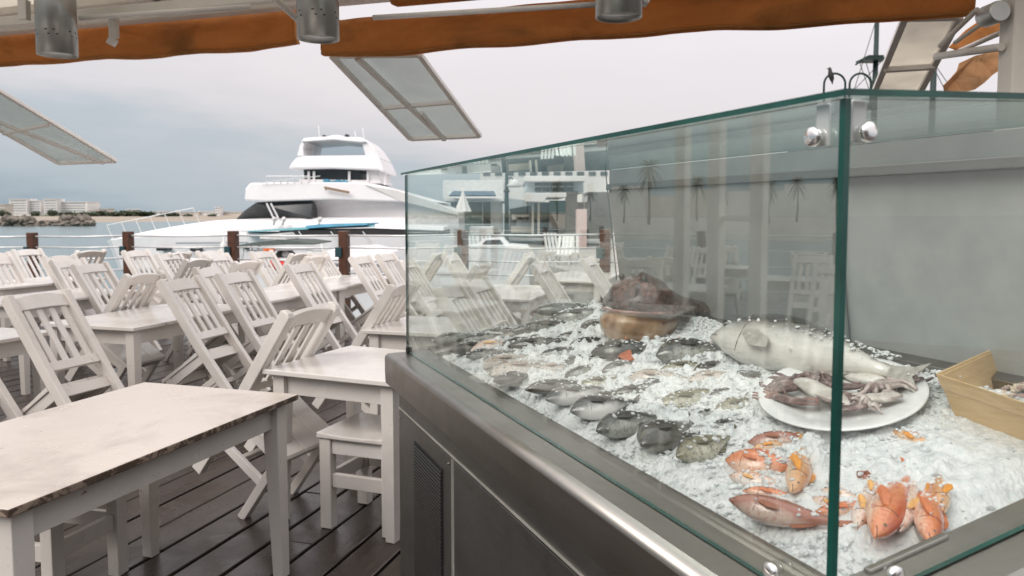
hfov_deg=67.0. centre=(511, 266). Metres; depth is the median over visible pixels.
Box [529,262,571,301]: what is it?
slatted chair
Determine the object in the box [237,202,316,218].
side window
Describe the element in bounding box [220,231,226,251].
boat fender
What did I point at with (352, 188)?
motor yacht
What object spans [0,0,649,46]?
canopy beam
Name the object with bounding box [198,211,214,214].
seafront house
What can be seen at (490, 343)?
sea bream
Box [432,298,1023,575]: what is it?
crushed ice
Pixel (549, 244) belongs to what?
slatted folding chair
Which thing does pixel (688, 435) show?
sea bream
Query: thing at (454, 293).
slatted chair
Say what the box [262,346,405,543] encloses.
wooden table
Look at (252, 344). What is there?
slatted chair
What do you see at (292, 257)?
slatted chair
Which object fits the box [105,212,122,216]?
shore tree
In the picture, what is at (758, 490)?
red mullet
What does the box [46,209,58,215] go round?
shore tree
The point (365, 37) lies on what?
rolled awning
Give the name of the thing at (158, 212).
seafront house
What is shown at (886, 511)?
red mullet
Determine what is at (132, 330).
wooden table
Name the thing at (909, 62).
canopy flap
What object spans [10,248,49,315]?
slatted chair
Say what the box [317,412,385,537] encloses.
stool
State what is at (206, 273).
slatted chair
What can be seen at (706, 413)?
fish
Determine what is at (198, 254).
slatted chair
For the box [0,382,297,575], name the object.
wooden table
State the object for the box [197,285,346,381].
wooden table
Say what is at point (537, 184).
window
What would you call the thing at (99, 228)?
water
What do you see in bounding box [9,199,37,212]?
seafront hotel
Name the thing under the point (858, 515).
red mullet
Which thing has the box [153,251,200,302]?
slatted chair
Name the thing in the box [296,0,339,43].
cylinder lamp
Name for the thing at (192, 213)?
seafront house
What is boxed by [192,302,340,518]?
slatted chair
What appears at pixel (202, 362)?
slatted chair
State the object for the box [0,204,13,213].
seafront house
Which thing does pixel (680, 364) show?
fish
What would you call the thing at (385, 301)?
slatted chair
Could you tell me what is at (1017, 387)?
shellfish pile
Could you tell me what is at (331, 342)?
slatted chair
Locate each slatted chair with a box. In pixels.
[0,251,48,315]
[0,255,50,327]
[0,378,23,421]
[1,289,124,415]
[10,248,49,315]
[41,254,78,352]
[48,257,101,357]
[65,270,165,392]
[66,249,106,275]
[70,261,162,363]
[121,249,165,305]
[150,251,192,305]
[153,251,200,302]
[156,275,270,391]
[159,257,212,360]
[186,259,263,346]
[191,265,284,368]
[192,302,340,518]
[195,249,228,290]
[201,253,263,328]
[213,270,298,390]
[248,250,289,318]
[257,252,308,317]
[263,254,328,332]
[284,261,365,353]
[308,251,365,333]
[312,279,420,412]
[348,255,405,346]
[374,252,421,318]
[394,258,443,316]
[405,252,447,312]
[434,282,490,332]
[440,262,492,316]
[441,253,502,325]
[462,276,517,327]
[489,255,535,324]
[522,252,552,321]
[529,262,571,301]
[579,256,611,297]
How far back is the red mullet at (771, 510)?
1.25 m
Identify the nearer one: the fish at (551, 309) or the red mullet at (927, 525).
the red mullet at (927, 525)
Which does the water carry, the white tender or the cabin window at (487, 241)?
the white tender
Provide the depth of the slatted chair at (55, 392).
4.37 m
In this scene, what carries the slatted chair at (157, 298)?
on the deck
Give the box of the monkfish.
[599,272,709,340]
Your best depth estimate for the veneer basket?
1.49 m
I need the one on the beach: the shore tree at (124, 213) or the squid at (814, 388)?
the shore tree at (124, 213)
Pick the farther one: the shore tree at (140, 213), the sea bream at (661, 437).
the shore tree at (140, 213)
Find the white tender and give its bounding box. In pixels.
[469,237,529,284]
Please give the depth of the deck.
3.68 m
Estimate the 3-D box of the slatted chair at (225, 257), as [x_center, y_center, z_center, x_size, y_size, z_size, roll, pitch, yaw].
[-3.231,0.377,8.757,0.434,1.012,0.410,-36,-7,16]
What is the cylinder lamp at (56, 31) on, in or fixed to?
attached to the canopy beam
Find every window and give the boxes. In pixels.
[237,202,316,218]
[483,240,502,243]
[535,182,540,190]
[543,182,548,190]
[551,182,556,190]
[559,182,564,190]
[567,182,572,190]
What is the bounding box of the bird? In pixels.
[826,67,833,83]
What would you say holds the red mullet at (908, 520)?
on the crushed ice
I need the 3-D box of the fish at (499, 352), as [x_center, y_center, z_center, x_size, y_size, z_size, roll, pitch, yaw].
[0.008,0.294,2.607,0.218,0.045,0.085,-7,27,-9]
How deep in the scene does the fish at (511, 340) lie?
2.80 m
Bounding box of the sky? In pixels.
[0,0,998,213]
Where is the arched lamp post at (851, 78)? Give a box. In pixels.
[823,72,871,92]
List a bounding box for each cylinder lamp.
[34,0,78,58]
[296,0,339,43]
[595,0,641,22]
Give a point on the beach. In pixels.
(154, 218)
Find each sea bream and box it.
[434,331,479,344]
[470,340,502,350]
[483,353,524,371]
[490,358,545,377]
[507,337,566,349]
[525,379,576,394]
[546,384,603,405]
[570,392,641,419]
[596,410,656,438]
[628,369,685,380]
[637,411,694,452]
[661,388,710,407]
[676,424,736,462]
[682,431,699,439]
[715,396,748,409]
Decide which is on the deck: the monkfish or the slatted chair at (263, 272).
the slatted chair at (263, 272)
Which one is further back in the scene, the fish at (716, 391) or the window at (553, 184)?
the window at (553, 184)
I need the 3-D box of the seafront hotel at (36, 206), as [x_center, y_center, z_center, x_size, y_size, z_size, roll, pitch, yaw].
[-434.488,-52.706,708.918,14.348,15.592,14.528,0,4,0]
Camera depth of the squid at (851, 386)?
1.71 m
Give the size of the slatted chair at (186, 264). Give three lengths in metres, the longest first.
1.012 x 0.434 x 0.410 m
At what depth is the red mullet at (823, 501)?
1.31 m
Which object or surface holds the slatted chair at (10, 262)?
on the deck
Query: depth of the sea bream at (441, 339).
2.96 m
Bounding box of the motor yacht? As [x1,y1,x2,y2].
[107,126,464,290]
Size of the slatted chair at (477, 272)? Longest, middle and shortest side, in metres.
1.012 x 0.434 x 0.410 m
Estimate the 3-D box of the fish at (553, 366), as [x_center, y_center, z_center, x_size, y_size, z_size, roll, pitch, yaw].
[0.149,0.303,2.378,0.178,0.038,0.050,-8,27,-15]
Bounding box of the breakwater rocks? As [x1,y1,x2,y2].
[0,214,96,225]
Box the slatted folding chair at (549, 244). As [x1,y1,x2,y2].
[543,233,562,260]
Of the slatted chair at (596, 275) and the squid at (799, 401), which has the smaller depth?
the squid at (799, 401)
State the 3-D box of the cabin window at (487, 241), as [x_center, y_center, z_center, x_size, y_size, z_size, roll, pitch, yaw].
[-0.476,-0.669,20.001,0.510,0.097,1.260,0,4,0]
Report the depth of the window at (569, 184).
38.04 m
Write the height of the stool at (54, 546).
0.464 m
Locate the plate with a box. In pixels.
[758,358,929,430]
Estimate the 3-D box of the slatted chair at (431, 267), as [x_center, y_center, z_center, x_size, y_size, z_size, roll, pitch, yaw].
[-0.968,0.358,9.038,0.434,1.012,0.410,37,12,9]
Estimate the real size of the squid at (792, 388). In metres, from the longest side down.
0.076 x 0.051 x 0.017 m
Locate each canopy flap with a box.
[0,88,117,164]
[329,54,481,140]
[872,17,963,89]
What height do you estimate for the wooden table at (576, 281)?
0.750 m
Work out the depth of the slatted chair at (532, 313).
8.79 m
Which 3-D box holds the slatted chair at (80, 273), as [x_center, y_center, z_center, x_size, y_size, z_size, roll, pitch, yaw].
[-3.752,0.491,7.109,0.434,1.012,0.410,-36,-5,14]
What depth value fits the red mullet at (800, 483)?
1.37 m
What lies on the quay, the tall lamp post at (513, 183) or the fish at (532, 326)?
the tall lamp post at (513, 183)
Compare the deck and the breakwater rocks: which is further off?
the breakwater rocks
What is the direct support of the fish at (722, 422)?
on the crushed ice
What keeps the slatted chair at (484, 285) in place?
on the deck
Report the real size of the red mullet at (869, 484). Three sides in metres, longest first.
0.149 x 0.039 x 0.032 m
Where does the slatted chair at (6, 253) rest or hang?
on the deck
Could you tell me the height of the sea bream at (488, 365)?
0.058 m
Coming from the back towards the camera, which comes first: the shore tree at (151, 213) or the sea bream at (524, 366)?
the shore tree at (151, 213)
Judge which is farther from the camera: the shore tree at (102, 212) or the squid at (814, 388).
the shore tree at (102, 212)
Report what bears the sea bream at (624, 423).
on the crushed ice
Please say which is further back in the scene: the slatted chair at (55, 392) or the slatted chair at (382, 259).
the slatted chair at (382, 259)
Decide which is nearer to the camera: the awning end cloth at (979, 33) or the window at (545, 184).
the awning end cloth at (979, 33)
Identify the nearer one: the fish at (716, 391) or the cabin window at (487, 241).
the fish at (716, 391)
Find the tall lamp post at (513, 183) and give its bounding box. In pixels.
[503,173,521,242]
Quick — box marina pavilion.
[443,180,504,233]
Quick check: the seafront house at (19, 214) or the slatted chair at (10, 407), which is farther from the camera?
the seafront house at (19, 214)
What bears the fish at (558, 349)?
on the crushed ice
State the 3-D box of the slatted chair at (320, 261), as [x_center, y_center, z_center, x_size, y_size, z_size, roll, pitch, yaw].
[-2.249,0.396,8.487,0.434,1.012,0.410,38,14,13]
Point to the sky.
(192, 131)
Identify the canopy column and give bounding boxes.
[932,0,1023,128]
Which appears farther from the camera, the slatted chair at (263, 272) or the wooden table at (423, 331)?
the slatted chair at (263, 272)
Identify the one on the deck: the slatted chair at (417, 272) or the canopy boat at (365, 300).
the slatted chair at (417, 272)
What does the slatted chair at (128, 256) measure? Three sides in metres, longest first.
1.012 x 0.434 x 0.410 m
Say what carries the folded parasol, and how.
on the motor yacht
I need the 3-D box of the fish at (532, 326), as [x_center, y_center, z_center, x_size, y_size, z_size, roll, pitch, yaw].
[0.199,0.229,2.970,0.413,0.081,0.082,-3,26,-14]
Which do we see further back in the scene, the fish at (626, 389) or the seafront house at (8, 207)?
the seafront house at (8, 207)
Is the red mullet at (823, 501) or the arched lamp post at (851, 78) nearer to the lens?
the red mullet at (823, 501)
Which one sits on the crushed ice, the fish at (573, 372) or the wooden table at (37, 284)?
the fish at (573, 372)
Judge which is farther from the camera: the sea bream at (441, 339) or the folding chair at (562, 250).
the folding chair at (562, 250)
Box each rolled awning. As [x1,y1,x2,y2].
[0,10,299,66]
[320,0,975,56]
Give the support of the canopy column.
on the deck
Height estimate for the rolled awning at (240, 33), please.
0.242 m
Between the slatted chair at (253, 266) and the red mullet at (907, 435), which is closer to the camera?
the red mullet at (907, 435)
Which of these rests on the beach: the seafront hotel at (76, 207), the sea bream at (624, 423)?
the seafront hotel at (76, 207)
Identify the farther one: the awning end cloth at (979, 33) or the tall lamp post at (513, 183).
the tall lamp post at (513, 183)
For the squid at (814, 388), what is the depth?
1.73 m
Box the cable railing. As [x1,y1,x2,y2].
[0,229,617,318]
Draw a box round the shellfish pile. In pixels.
[999,382,1023,397]
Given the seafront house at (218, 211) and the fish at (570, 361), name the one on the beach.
the seafront house at (218, 211)
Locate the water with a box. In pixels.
[0,214,544,319]
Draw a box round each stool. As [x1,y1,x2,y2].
[34,495,128,575]
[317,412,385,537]
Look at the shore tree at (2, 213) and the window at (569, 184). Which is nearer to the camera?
the window at (569, 184)
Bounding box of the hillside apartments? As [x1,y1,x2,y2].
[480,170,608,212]
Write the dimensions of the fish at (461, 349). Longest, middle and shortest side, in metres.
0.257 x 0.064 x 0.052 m
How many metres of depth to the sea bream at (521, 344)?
2.70 m
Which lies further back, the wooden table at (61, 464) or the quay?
the quay
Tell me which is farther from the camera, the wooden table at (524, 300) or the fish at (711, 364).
the wooden table at (524, 300)
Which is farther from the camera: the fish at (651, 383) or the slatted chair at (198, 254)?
the slatted chair at (198, 254)
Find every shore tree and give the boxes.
[0,209,8,215]
[29,211,40,215]
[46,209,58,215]
[94,210,109,215]
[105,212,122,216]
[121,211,133,215]
[128,210,147,216]
[144,211,156,215]
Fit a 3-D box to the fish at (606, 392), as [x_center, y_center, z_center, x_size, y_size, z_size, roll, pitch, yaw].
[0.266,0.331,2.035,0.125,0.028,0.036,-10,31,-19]
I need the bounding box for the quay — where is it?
[494,229,618,317]
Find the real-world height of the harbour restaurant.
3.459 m
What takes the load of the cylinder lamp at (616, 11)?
attached to the canopy beam
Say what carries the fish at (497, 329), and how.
on the crushed ice
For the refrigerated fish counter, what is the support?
on the deck
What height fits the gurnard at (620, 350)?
0.079 m
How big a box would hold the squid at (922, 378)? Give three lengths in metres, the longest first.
0.240 x 0.128 x 0.025 m
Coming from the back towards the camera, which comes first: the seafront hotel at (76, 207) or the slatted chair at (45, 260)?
the seafront hotel at (76, 207)
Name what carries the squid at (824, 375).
on the plate
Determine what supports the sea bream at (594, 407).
on the crushed ice
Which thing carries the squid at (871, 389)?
on the plate
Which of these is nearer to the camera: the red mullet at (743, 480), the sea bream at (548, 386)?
the red mullet at (743, 480)
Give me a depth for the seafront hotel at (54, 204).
697.95 m
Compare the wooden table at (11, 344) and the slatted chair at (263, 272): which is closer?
the wooden table at (11, 344)
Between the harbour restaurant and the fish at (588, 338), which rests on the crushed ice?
the fish at (588, 338)
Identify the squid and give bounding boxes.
[752,390,819,405]
[759,371,821,394]
[761,372,854,404]
[765,384,797,392]
[804,371,830,381]
[820,378,861,390]
[842,401,882,413]
[843,373,919,394]
[851,389,902,403]
[857,381,904,393]
[880,361,936,388]
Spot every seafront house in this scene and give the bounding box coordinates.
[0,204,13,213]
[11,213,43,215]
[99,209,113,211]
[154,211,169,214]
[181,212,200,215]
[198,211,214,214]
[215,207,222,215]
[223,212,242,214]
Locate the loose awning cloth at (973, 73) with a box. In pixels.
[943,51,998,90]
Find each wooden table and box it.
[0,276,105,360]
[0,288,136,394]
[0,327,55,398]
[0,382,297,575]
[41,302,254,386]
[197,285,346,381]
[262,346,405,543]
[276,275,395,353]
[362,316,505,414]
[452,284,564,323]
[534,272,618,319]
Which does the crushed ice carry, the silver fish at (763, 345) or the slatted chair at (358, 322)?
the silver fish at (763, 345)
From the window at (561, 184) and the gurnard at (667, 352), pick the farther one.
the window at (561, 184)
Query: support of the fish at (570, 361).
on the crushed ice
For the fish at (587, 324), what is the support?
on the crushed ice
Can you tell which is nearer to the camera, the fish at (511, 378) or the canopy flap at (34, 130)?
the fish at (511, 378)
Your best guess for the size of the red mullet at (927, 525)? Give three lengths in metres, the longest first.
0.246 x 0.051 x 0.040 m
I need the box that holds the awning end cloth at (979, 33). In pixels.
[948,23,999,49]
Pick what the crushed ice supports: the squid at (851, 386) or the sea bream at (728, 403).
the sea bream at (728, 403)
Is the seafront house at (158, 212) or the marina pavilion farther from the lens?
the seafront house at (158, 212)
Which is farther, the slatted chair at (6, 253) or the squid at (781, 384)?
the slatted chair at (6, 253)
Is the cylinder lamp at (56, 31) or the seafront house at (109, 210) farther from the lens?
the seafront house at (109, 210)
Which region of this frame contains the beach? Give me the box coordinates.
[0,215,239,221]
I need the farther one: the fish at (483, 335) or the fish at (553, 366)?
the fish at (483, 335)
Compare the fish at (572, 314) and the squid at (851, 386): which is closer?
the squid at (851, 386)
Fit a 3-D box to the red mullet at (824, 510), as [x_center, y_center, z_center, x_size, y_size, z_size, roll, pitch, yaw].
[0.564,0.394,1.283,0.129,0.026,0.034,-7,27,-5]
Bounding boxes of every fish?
[449,341,477,354]
[463,330,510,341]
[466,348,496,359]
[483,349,521,361]
[484,327,515,332]
[493,371,527,384]
[502,337,525,345]
[512,320,566,334]
[533,300,601,315]
[536,362,566,370]
[540,346,573,355]
[549,308,605,321]
[557,331,581,336]
[564,354,583,365]
[564,365,590,377]
[570,336,600,344]
[580,319,598,328]
[581,375,616,385]
[597,390,614,395]
[602,360,632,372]
[614,384,645,395]
[642,377,660,388]
[661,360,697,369]
[688,370,725,381]
[693,360,724,370]
[698,409,710,416]
[710,314,931,392]
[710,387,729,395]
[714,417,733,427]
[736,370,761,378]
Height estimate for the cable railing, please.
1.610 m
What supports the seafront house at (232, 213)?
on the beach
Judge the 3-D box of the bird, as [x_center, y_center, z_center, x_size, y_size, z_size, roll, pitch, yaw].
[5.669,-3.406,13.798,0.157,0.302,0.090,0,4,0]
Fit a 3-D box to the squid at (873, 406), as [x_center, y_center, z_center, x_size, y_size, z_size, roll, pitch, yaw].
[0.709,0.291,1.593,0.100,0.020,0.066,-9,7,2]
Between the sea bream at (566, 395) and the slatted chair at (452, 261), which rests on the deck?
the slatted chair at (452, 261)
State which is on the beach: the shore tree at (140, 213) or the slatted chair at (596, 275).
the shore tree at (140, 213)
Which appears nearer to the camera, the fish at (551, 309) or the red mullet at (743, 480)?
the red mullet at (743, 480)
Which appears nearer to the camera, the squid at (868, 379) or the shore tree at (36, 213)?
the squid at (868, 379)
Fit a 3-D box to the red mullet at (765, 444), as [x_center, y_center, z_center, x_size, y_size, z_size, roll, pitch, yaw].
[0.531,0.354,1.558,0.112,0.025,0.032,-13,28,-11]
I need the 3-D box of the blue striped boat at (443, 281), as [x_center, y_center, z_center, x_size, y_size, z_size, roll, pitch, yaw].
[-5.131,0.064,25.030,6.885,3.308,2.762,0,4,0]
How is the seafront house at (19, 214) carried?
on the beach
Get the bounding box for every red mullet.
[725,448,789,471]
[729,471,775,485]
[729,494,851,528]
[742,486,786,495]
[748,430,803,445]
[752,440,781,448]
[785,431,815,493]
[812,496,827,505]
[815,501,855,515]
[821,487,855,496]
[851,493,873,529]
[856,470,872,478]
[860,479,879,494]
[866,456,909,538]
[892,430,925,441]
[898,481,918,531]
[913,486,948,539]
[925,475,952,513]
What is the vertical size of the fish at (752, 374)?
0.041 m
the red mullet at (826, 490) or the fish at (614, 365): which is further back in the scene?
the fish at (614, 365)
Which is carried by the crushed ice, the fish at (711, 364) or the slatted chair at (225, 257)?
the fish at (711, 364)
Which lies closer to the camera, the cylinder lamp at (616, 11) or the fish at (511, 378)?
the fish at (511, 378)
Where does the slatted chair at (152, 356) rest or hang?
on the deck
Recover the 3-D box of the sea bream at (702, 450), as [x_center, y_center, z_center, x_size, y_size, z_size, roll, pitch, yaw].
[0.415,0.365,1.609,0.196,0.052,0.074,-9,27,-29]
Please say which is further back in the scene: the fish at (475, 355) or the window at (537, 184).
the window at (537, 184)
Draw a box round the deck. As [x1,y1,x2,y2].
[0,308,503,575]
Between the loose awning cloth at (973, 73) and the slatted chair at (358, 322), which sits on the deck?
the slatted chair at (358, 322)
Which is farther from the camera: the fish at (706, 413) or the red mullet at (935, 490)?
the fish at (706, 413)
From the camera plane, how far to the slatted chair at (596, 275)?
7.92 m
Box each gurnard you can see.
[591,335,670,360]
[656,337,721,363]
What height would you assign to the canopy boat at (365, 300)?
2.967 m
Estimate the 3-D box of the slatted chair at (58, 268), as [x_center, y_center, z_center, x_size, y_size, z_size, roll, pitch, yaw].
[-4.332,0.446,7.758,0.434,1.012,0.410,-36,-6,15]
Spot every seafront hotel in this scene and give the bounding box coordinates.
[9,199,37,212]
[29,201,43,212]
[44,199,64,213]
[62,202,99,212]
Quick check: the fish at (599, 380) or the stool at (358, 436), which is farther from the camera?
the stool at (358, 436)
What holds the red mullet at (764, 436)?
on the crushed ice
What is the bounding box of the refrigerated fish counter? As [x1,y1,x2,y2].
[385,88,1023,575]
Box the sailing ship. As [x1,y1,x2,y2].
[854,23,946,137]
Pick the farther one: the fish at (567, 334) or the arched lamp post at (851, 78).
the arched lamp post at (851, 78)
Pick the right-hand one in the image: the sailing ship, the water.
the sailing ship
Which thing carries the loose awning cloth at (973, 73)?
hanging from the canopy flap at (909, 62)
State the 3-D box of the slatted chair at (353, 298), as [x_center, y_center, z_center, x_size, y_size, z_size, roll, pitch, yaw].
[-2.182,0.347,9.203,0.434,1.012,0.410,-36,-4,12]
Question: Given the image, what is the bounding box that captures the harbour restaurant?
[509,176,612,246]
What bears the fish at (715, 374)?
on the crushed ice
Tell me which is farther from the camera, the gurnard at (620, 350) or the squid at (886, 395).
the gurnard at (620, 350)
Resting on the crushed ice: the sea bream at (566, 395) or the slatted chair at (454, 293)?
the sea bream at (566, 395)
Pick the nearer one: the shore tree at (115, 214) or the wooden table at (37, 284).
the wooden table at (37, 284)
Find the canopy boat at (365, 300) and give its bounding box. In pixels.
[239,232,400,317]
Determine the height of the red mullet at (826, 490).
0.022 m
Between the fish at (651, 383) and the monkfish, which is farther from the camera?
the monkfish
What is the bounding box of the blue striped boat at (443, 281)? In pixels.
[240,218,456,312]
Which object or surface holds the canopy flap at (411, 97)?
hanging from the rolled awning at (365, 37)
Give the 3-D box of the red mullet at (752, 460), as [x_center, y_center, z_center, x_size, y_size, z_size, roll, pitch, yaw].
[0.491,0.370,1.467,0.174,0.050,0.073,-3,30,33]
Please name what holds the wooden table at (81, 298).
on the deck
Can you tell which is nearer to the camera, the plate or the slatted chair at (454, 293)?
the plate
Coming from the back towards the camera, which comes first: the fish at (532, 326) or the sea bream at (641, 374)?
the fish at (532, 326)
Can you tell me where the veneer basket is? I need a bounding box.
[936,350,1023,439]
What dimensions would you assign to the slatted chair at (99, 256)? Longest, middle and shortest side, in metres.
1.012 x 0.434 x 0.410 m
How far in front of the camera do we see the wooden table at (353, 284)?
8.29 m
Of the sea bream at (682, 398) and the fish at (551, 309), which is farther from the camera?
the fish at (551, 309)
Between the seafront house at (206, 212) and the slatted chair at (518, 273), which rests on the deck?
the slatted chair at (518, 273)
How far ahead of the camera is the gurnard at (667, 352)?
2.19 m
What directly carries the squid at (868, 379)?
on the plate
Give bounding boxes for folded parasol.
[456,188,471,212]
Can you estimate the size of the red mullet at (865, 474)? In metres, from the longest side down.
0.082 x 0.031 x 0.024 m

